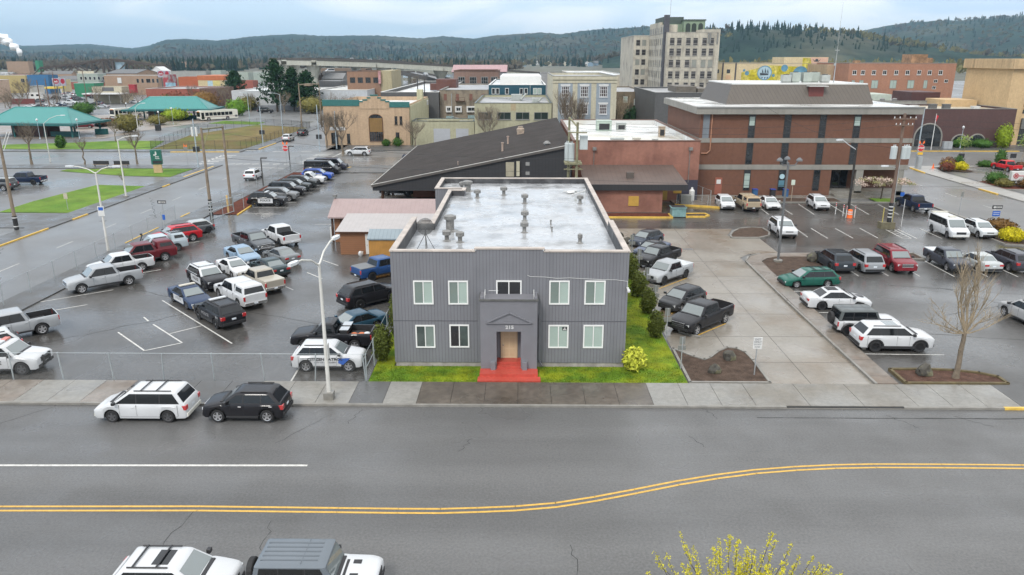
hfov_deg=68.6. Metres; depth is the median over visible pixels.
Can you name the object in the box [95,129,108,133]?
teal box
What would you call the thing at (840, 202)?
kerb
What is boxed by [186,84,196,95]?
bare tree
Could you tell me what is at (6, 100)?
bare tree
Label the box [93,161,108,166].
bus bench
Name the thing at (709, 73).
window
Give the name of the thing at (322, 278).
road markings
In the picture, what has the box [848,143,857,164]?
window
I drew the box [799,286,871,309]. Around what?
parked car
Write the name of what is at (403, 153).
power line
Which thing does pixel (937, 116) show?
flagpole
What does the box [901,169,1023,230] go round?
side street
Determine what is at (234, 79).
evergreen tree
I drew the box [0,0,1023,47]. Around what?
sky
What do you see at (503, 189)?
roof vent
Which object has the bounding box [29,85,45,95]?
white wing
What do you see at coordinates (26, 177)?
pickup truck
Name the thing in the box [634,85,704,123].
dark grey store
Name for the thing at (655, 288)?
bay sign
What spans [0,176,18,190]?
parked suv
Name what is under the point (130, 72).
dark roof hall
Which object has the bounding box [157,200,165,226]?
road sign
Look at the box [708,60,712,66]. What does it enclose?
window
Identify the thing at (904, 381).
kerb
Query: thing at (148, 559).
parked suv
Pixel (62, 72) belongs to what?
town building
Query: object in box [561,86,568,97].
window
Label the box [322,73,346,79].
grey house
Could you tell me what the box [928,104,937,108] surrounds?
rooftop unit
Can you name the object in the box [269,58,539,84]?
overpass
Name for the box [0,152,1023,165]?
cross street
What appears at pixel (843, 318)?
off road car
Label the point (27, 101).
red wall
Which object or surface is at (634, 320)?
lawn
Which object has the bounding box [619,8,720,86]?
tower block
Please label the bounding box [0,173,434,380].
parking lot
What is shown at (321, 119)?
bare tree
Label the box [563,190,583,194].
roof clutter
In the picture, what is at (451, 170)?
power line
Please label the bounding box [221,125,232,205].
utility pole
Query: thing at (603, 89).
window
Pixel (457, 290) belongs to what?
window
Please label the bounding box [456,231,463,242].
roof vent
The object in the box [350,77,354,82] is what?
window
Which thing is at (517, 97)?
rooftop unit
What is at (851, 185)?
street lamp
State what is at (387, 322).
chain link fence
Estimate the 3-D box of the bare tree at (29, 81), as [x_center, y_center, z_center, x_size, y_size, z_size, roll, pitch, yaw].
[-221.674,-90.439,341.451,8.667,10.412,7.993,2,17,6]
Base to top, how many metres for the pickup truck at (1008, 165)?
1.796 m
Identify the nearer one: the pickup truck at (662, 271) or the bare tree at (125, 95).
the pickup truck at (662, 271)
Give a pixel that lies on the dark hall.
(470, 150)
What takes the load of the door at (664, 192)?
in the salmon annexe
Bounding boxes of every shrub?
[54,135,66,147]
[70,101,98,113]
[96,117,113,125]
[113,112,142,132]
[144,114,170,124]
[160,107,191,120]
[381,138,390,145]
[392,137,403,145]
[621,344,647,371]
[938,156,957,164]
[938,161,955,171]
[953,138,972,147]
[954,155,964,162]
[954,161,969,170]
[970,138,996,147]
[975,160,993,166]
[982,171,1008,183]
[986,217,1019,229]
[992,178,1014,186]
[994,148,1007,161]
[998,226,1023,241]
[1015,177,1023,187]
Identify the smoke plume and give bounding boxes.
[0,33,21,55]
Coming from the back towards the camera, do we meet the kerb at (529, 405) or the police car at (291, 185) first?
the police car at (291, 185)
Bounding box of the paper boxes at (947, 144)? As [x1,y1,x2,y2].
[941,141,952,148]
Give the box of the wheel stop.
[678,330,700,338]
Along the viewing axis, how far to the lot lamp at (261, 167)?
114.22 m
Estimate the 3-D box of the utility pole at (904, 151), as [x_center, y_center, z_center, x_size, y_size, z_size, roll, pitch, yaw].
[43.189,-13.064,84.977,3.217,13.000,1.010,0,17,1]
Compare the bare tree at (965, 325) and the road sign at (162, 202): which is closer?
the bare tree at (965, 325)
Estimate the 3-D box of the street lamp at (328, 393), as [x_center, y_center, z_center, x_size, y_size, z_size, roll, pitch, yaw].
[-10.551,2.143,42.056,0.638,9.170,5.666,4,17,12]
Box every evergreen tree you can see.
[222,70,246,89]
[256,58,304,111]
[274,66,304,110]
[290,69,323,106]
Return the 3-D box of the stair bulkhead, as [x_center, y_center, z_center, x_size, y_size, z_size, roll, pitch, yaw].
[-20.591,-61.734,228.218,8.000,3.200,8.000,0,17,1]
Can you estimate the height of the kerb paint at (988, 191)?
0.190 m
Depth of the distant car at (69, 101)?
310.96 m
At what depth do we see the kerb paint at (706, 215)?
92.31 m
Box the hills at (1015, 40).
[0,16,1023,63]
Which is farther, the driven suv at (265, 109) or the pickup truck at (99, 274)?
the driven suv at (265, 109)
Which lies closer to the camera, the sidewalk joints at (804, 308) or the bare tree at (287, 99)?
the sidewalk joints at (804, 308)
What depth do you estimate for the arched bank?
163.58 m
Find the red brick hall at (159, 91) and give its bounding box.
[145,86,233,105]
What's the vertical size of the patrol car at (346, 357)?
1.721 m
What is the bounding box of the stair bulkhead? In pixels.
[430,79,458,89]
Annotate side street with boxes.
[0,165,289,301]
[253,127,335,151]
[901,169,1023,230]
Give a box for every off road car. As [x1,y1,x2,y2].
[246,538,384,574]
[827,304,899,335]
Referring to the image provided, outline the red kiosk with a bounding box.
[128,84,137,92]
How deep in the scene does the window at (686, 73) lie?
235.08 m
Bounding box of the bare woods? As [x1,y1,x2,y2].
[0,14,1023,69]
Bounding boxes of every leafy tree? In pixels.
[166,90,189,111]
[188,90,223,105]
[225,97,250,115]
[237,96,259,110]
[297,96,325,113]
[994,121,1014,147]
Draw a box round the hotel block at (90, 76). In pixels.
[76,71,105,82]
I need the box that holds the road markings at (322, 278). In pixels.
[0,150,1017,465]
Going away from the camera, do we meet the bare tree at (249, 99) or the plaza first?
the plaza
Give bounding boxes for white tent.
[152,66,170,73]
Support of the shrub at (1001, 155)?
on the mulch bed
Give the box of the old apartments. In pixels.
[440,83,489,117]
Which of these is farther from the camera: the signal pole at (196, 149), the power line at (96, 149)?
the signal pole at (196, 149)
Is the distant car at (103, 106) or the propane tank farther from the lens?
the distant car at (103, 106)
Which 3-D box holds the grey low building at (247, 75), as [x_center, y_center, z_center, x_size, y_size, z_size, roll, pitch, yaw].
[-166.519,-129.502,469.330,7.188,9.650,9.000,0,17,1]
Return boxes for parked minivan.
[848,248,885,271]
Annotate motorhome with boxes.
[29,93,45,99]
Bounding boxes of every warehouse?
[231,87,330,109]
[316,85,374,109]
[562,71,619,85]
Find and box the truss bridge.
[33,59,171,74]
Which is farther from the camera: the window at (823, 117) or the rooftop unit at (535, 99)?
the rooftop unit at (535, 99)
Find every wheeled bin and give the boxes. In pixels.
[752,188,757,195]
[769,188,775,196]
[782,188,788,196]
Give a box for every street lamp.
[43,115,64,161]
[65,165,120,250]
[117,135,137,196]
[275,93,282,131]
[287,235,339,399]
[836,139,857,216]
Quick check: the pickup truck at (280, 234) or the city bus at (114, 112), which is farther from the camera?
the city bus at (114, 112)
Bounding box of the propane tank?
[689,187,694,201]
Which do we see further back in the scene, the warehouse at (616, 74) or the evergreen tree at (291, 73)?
the warehouse at (616, 74)
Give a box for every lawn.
[1,185,143,212]
[2,141,163,148]
[61,168,190,176]
[209,121,263,124]
[369,278,687,382]
[869,198,896,201]
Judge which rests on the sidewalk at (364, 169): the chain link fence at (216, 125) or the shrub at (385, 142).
the shrub at (385, 142)
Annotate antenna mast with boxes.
[833,7,842,81]
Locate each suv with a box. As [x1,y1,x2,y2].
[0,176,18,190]
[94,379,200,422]
[113,544,244,574]
[152,222,202,240]
[202,382,292,422]
[243,168,261,179]
[257,107,273,112]
[263,186,299,200]
[282,133,294,140]
[297,129,308,135]
[336,279,391,307]
[345,146,371,155]
[767,216,797,237]
[806,193,829,209]
[814,248,855,271]
[848,319,934,351]
[873,243,917,271]
[964,217,997,237]
[984,248,1023,270]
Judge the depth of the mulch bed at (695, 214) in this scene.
93.97 m
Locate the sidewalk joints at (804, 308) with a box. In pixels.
[751,264,891,376]
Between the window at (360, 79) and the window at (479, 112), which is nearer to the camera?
the window at (479, 112)
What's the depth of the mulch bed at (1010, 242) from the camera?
80.26 m
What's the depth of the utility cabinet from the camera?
99.92 m
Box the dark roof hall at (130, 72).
[106,69,157,74]
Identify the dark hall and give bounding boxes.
[371,117,570,198]
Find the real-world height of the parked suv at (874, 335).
1.801 m
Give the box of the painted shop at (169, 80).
[163,74,176,86]
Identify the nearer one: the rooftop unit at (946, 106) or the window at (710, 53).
the rooftop unit at (946, 106)
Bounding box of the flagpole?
[930,114,938,149]
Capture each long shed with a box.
[171,71,210,83]
[211,70,225,80]
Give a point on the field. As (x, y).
(248, 132)
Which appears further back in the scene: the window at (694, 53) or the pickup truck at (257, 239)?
the window at (694, 53)
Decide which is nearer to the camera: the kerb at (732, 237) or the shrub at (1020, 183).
the kerb at (732, 237)
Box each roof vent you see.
[442,214,457,232]
[442,230,450,241]
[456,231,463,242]
[463,180,473,191]
[474,189,480,198]
[500,186,506,195]
[520,221,528,232]
[521,193,527,203]
[521,210,528,221]
[576,233,583,243]
[577,195,582,203]
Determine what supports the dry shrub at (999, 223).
on the town ground at (278, 119)
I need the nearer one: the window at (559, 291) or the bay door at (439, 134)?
the window at (559, 291)
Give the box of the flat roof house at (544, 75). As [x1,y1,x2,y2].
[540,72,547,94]
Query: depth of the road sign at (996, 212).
85.16 m
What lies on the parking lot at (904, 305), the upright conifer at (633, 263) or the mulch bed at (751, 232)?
the mulch bed at (751, 232)
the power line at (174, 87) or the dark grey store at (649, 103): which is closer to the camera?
the dark grey store at (649, 103)
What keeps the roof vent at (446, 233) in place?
on the gray building at (500, 295)
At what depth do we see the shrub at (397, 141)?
164.87 m
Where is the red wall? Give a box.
[11,99,34,103]
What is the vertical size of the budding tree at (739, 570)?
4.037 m
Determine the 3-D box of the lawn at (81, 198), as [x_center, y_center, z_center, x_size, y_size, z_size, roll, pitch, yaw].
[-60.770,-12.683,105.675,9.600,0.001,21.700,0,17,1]
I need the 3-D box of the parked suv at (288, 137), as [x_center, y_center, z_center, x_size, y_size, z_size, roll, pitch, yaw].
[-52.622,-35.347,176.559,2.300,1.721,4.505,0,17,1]
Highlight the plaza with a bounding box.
[0,114,214,138]
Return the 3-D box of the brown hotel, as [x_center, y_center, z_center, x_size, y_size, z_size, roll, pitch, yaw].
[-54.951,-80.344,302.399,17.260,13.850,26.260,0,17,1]
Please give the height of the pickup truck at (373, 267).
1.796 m
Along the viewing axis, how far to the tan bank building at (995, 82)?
168.71 m
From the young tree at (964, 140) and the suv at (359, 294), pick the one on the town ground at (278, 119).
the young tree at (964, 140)
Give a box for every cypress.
[623,107,630,118]
[629,106,635,118]
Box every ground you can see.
[0,64,966,80]
[0,81,1023,380]
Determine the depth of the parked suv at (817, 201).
97.22 m
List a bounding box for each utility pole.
[0,132,18,229]
[36,80,41,106]
[44,78,49,106]
[200,126,222,215]
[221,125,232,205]
[298,83,318,127]
[318,82,321,123]
[564,117,587,177]
[567,117,570,177]
[877,113,916,228]
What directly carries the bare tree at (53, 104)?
on the town ground at (278, 119)
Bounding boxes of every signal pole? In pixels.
[191,119,199,167]
[259,106,264,145]
[316,105,321,151]
[333,111,338,148]
[914,109,924,167]
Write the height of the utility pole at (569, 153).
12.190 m
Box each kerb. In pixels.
[0,401,1023,409]
[671,346,771,383]
[729,227,769,238]
[745,253,877,383]
[779,202,895,202]
[888,367,1009,384]
[909,252,925,259]
[933,167,1023,218]
[977,180,1023,189]
[987,230,1023,245]
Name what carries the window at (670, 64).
in the tower block at (669, 50)
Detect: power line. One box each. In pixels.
[24,143,197,149]
[58,84,288,87]
[225,133,541,158]
[229,158,574,171]
[580,124,903,134]
[587,119,889,128]
[600,180,1023,186]
[767,107,890,147]
[904,124,1012,129]
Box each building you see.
[0,75,29,92]
[0,79,11,102]
[27,75,60,93]
[43,71,75,74]
[48,74,76,75]
[61,76,77,81]
[61,79,71,92]
[178,75,227,85]
[238,72,253,79]
[238,80,257,89]
[253,72,268,81]
[389,177,630,381]
[453,69,500,82]
[474,95,551,133]
[489,74,545,94]
[547,72,617,121]
[615,86,634,118]
[717,57,828,79]
[807,64,833,80]
[817,54,956,97]
[962,59,1023,144]
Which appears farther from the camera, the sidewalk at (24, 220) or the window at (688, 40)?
the window at (688, 40)
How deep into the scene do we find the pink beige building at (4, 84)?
327.01 m
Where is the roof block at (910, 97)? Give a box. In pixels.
[870,90,976,106]
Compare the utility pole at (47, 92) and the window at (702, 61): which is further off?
the window at (702, 61)
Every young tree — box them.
[957,134,972,152]
[1017,134,1023,161]
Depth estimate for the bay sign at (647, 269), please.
62.30 m
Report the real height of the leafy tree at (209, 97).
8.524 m
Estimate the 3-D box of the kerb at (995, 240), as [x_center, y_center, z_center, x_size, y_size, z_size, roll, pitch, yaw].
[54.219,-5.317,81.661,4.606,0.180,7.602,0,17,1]
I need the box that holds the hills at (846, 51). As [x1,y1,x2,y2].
[602,29,1023,67]
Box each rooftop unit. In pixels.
[511,93,526,100]
[532,97,541,101]
[596,120,611,130]
[610,137,624,139]
[616,122,625,129]
[658,126,665,136]
[780,74,791,81]
[790,72,800,81]
[801,72,812,81]
[812,72,819,81]
[819,74,830,81]
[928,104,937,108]
[941,104,951,108]
[970,106,980,108]
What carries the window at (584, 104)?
in the panelled building at (598, 90)
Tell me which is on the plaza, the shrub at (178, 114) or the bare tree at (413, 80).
the shrub at (178, 114)
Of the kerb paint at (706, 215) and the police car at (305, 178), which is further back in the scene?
the police car at (305, 178)
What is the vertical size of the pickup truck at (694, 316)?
1.926 m
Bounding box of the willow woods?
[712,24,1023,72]
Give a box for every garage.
[327,195,435,241]
[412,118,474,144]
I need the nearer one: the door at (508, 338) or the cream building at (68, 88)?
the door at (508, 338)
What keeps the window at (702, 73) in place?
in the tower block at (669, 50)
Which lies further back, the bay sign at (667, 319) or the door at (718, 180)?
the door at (718, 180)
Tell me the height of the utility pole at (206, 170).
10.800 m
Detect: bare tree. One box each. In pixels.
[0,95,14,108]
[1,85,28,106]
[11,78,34,98]
[14,122,37,163]
[40,90,63,106]
[73,138,85,164]
[88,85,103,105]
[106,120,117,141]
[117,89,132,106]
[123,129,145,163]
[129,90,144,101]
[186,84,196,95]
[215,84,232,107]
[243,93,252,111]
[275,90,290,112]
[316,111,333,146]
[324,106,355,155]
[327,91,354,99]
[400,119,425,146]
[405,76,419,84]
[473,103,499,131]
[552,90,580,118]
[566,96,589,118]
[616,92,630,118]
[920,241,1014,378]
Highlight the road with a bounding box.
[0,404,1023,574]
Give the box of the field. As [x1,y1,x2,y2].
[154,125,305,148]
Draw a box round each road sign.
[63,193,67,207]
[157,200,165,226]
[282,142,287,162]
[753,337,762,374]
[915,141,924,168]
[992,205,1002,217]
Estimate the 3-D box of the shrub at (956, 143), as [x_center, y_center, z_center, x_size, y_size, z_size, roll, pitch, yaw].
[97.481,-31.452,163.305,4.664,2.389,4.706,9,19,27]
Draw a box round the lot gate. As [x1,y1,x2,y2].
[209,194,243,219]
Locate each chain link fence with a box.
[0,206,175,304]
[0,352,365,380]
[150,118,309,145]
[163,122,306,148]
[211,156,353,199]
[365,309,388,380]
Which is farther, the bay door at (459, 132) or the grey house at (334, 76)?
the grey house at (334, 76)
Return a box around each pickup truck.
[0,307,60,333]
[12,171,47,184]
[62,262,143,293]
[86,251,154,270]
[118,237,177,260]
[140,229,189,250]
[214,275,266,306]
[231,229,274,251]
[238,265,285,291]
[261,223,300,246]
[290,317,376,346]
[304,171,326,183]
[350,254,390,280]
[636,243,681,267]
[643,257,693,285]
[668,297,734,334]
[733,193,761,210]
[895,193,933,211]
[923,246,971,270]
[991,160,1022,171]
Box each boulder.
[708,363,721,373]
[723,350,735,360]
[807,252,816,261]
[915,363,932,376]
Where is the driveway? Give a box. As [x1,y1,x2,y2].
[619,229,872,383]
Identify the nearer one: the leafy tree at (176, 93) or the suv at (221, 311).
the suv at (221, 311)
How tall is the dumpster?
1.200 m
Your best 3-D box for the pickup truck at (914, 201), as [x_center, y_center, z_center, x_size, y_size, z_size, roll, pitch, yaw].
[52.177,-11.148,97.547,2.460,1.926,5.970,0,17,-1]
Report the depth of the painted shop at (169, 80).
344.96 m
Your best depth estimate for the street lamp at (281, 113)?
184.82 m
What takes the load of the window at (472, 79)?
in the building at (476, 75)
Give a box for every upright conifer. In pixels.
[371,322,393,361]
[387,293,393,335]
[628,252,639,278]
[629,270,648,296]
[639,286,658,314]
[646,309,666,338]
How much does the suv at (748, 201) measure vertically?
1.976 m
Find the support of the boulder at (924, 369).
on the mulch bed at (912, 375)
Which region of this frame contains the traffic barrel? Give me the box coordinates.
[847,209,852,217]
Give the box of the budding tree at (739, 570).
[646,531,842,574]
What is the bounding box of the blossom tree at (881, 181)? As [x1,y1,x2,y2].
[855,175,916,198]
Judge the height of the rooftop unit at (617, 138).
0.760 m
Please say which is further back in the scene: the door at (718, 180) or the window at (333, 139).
the window at (333, 139)
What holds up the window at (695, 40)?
in the tower block at (669, 50)
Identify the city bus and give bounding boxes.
[109,107,147,116]
[196,109,237,120]
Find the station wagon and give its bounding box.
[777,266,840,287]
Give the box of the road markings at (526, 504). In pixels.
[0,278,1023,513]
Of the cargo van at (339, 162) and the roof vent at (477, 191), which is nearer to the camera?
the roof vent at (477, 191)
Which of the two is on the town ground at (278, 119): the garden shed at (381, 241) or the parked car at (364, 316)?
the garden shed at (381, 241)
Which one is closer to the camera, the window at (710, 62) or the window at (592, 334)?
the window at (592, 334)
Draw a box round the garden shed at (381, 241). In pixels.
[367,229,402,256]
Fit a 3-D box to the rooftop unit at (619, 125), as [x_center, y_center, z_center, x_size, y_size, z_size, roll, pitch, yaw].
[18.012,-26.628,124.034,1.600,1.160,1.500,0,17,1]
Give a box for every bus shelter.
[0,106,110,137]
[121,96,224,119]
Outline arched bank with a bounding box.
[902,104,1016,146]
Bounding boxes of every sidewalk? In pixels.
[0,164,203,227]
[0,165,303,310]
[0,379,1023,406]
[3,124,347,151]
[295,145,1023,172]
[670,194,717,205]
[712,195,902,198]
[747,253,898,383]
[908,166,1023,201]
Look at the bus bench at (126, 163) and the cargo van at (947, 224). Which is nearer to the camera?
the cargo van at (947, 224)
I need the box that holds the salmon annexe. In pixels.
[560,119,701,211]
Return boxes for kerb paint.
[0,143,275,246]
[608,213,709,217]
[675,204,719,208]
[921,151,1019,151]
[978,188,997,194]
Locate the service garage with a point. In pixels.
(433, 130)
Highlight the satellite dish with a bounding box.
[417,218,434,248]
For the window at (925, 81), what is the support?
in the orange brick building at (922, 72)
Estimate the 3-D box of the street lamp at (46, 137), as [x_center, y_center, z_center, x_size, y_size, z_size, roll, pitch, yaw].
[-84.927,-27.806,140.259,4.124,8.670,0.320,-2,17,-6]
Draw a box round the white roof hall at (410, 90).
[381,81,461,117]
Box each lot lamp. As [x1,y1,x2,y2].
[260,157,266,184]
[773,156,802,262]
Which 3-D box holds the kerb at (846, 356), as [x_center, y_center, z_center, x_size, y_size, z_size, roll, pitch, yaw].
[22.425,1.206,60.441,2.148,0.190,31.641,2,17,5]
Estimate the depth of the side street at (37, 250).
86.26 m
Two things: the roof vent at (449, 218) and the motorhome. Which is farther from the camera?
the motorhome
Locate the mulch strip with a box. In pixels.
[213,172,301,213]
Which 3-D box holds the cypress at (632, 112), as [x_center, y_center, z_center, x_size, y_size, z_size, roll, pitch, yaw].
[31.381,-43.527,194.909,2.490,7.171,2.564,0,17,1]
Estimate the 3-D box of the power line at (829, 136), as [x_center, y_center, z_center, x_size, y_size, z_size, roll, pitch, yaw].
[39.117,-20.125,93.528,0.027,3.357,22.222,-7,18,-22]
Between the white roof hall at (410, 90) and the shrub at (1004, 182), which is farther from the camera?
the white roof hall at (410, 90)
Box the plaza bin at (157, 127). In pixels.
[155,125,160,130]
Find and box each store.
[6,61,34,73]
[35,61,43,71]
[74,82,103,96]
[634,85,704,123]
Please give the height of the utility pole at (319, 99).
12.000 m
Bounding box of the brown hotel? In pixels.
[347,70,401,95]
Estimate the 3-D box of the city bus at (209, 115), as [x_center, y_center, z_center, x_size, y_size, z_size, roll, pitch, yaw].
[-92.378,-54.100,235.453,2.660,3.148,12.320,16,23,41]
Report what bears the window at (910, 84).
in the orange brick building at (922, 72)
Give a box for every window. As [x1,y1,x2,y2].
[331,133,337,143]
[347,134,350,143]
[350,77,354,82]
[358,77,362,82]
[365,77,370,82]
[368,114,383,141]
[373,77,377,82]
[413,280,433,303]
[415,325,435,347]
[448,281,467,304]
[449,324,468,347]
[458,77,464,82]
[470,77,476,82]
[478,112,491,119]
[481,77,487,82]
[496,280,521,293]
[497,112,510,119]
[516,112,529,119]
[534,112,547,119]
[548,325,568,347]
[549,281,569,304]
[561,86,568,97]
[580,86,588,97]
[580,104,587,114]
[583,325,603,347]
[584,280,605,304]
[598,104,606,114]
[599,86,607,97]
[667,71,672,78]
[668,60,672,66]
[669,38,674,45]
[669,48,673,55]
[674,71,679,78]
[675,60,679,66]
[676,38,681,45]
[676,48,680,55]
[683,71,688,78]
[684,60,688,66]
[685,38,690,45]
[685,48,689,55]
[690,71,695,78]
[691,60,696,66]
[692,48,696,55]
[693,38,697,45]
[699,71,704,78]
[700,60,705,66]
[701,48,705,55]
[702,38,706,45]
[706,71,711,78]
[708,48,713,55]
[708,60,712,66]
[743,170,750,189]
[745,143,753,163]
[747,114,755,137]
[777,170,785,190]
[780,143,788,164]
[783,114,791,137]
[812,170,820,190]
[815,143,823,164]
[818,114,827,137]
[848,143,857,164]
[852,114,861,137]
[871,80,877,87]
[889,80,896,87]
[907,80,914,87]
[923,80,927,87]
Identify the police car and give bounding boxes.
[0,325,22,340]
[0,336,53,374]
[167,282,210,309]
[185,260,227,290]
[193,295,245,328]
[246,190,287,205]
[268,181,305,193]
[279,178,311,189]
[286,174,318,186]
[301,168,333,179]
[379,191,412,194]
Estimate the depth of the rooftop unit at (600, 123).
121.83 m
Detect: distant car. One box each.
[61,99,75,103]
[72,124,94,127]
[96,104,109,107]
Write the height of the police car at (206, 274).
1.866 m
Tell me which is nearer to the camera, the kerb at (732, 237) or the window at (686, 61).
the kerb at (732, 237)
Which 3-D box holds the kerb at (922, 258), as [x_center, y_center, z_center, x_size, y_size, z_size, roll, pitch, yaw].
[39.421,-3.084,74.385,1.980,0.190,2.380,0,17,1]
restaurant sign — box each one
[52,78,66,100]
[157,71,169,86]
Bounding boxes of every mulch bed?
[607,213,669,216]
[675,348,766,380]
[686,214,705,215]
[732,198,840,201]
[732,227,767,236]
[763,257,837,275]
[894,370,1002,381]
[937,167,970,171]
[980,181,1023,188]
[991,231,1023,244]
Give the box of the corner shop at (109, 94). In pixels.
[82,86,133,103]
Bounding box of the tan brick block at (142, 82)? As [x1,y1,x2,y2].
[103,75,163,94]
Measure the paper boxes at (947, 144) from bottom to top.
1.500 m
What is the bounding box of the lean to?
[335,213,433,254]
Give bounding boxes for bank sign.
[150,149,162,172]
[1009,171,1023,185]
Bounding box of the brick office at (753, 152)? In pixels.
[664,80,925,197]
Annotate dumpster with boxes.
[669,205,686,216]
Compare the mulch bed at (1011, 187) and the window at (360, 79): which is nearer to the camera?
the mulch bed at (1011, 187)
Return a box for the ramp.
[297,71,450,84]
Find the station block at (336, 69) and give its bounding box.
[318,68,371,79]
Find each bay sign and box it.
[629,235,634,252]
[636,249,642,270]
[644,267,650,285]
[653,285,658,309]
[663,308,671,338]
[678,337,685,368]
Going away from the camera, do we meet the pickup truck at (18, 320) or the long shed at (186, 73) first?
the pickup truck at (18, 320)
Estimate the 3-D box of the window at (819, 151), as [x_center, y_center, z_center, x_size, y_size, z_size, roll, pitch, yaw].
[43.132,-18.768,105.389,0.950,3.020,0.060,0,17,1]
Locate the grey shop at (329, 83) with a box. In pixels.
[318,80,346,86]
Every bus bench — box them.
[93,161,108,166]
[113,161,129,166]
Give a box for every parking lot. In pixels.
[0,169,190,213]
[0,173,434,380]
[610,202,1023,384]
[935,168,1023,192]
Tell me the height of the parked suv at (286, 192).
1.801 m
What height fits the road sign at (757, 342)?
2.600 m
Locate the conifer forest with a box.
[0,11,1023,70]
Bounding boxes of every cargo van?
[303,160,340,172]
[314,157,347,169]
[927,211,969,237]
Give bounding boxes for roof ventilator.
[517,126,523,134]
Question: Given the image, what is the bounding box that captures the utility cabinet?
[679,194,691,203]
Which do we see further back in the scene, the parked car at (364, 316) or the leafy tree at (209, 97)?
the leafy tree at (209, 97)
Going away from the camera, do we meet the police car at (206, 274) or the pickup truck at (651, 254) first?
the police car at (206, 274)
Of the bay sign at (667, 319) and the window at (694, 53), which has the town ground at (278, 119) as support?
the bay sign at (667, 319)
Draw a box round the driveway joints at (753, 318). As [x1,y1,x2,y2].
[642,229,832,383]
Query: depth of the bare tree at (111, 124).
174.12 m
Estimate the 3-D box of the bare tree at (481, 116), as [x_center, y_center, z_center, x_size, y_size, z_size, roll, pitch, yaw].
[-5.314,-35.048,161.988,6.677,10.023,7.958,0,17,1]
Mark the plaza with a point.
(86, 132)
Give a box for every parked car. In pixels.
[182,218,214,232]
[215,256,249,276]
[223,243,260,263]
[250,256,290,275]
[262,246,300,263]
[334,308,389,325]
[629,228,663,246]
[633,239,670,253]
[658,283,706,311]
[714,194,735,208]
[760,195,780,209]
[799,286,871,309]
[962,252,1003,271]
[998,299,1023,321]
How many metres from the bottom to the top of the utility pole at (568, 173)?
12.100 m
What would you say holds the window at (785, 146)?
in the brick office at (753, 152)
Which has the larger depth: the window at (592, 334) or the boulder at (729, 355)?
the boulder at (729, 355)
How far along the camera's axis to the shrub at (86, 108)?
255.23 m
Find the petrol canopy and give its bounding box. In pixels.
[44,87,65,97]
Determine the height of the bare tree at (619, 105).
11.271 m
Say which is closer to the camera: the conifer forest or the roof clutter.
the roof clutter
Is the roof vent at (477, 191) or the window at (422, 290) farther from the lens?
the roof vent at (477, 191)
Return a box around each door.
[365,234,368,253]
[434,129,449,141]
[456,129,468,137]
[502,332,515,357]
[662,191,666,199]
[714,177,722,193]
[808,87,823,96]
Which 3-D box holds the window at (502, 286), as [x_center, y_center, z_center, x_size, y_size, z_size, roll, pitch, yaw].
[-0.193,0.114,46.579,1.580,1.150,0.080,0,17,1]
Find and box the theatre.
[322,89,428,144]
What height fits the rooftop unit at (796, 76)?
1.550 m
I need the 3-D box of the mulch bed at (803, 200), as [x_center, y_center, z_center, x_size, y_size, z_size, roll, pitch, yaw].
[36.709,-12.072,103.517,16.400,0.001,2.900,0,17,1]
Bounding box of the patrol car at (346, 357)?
[291,338,366,371]

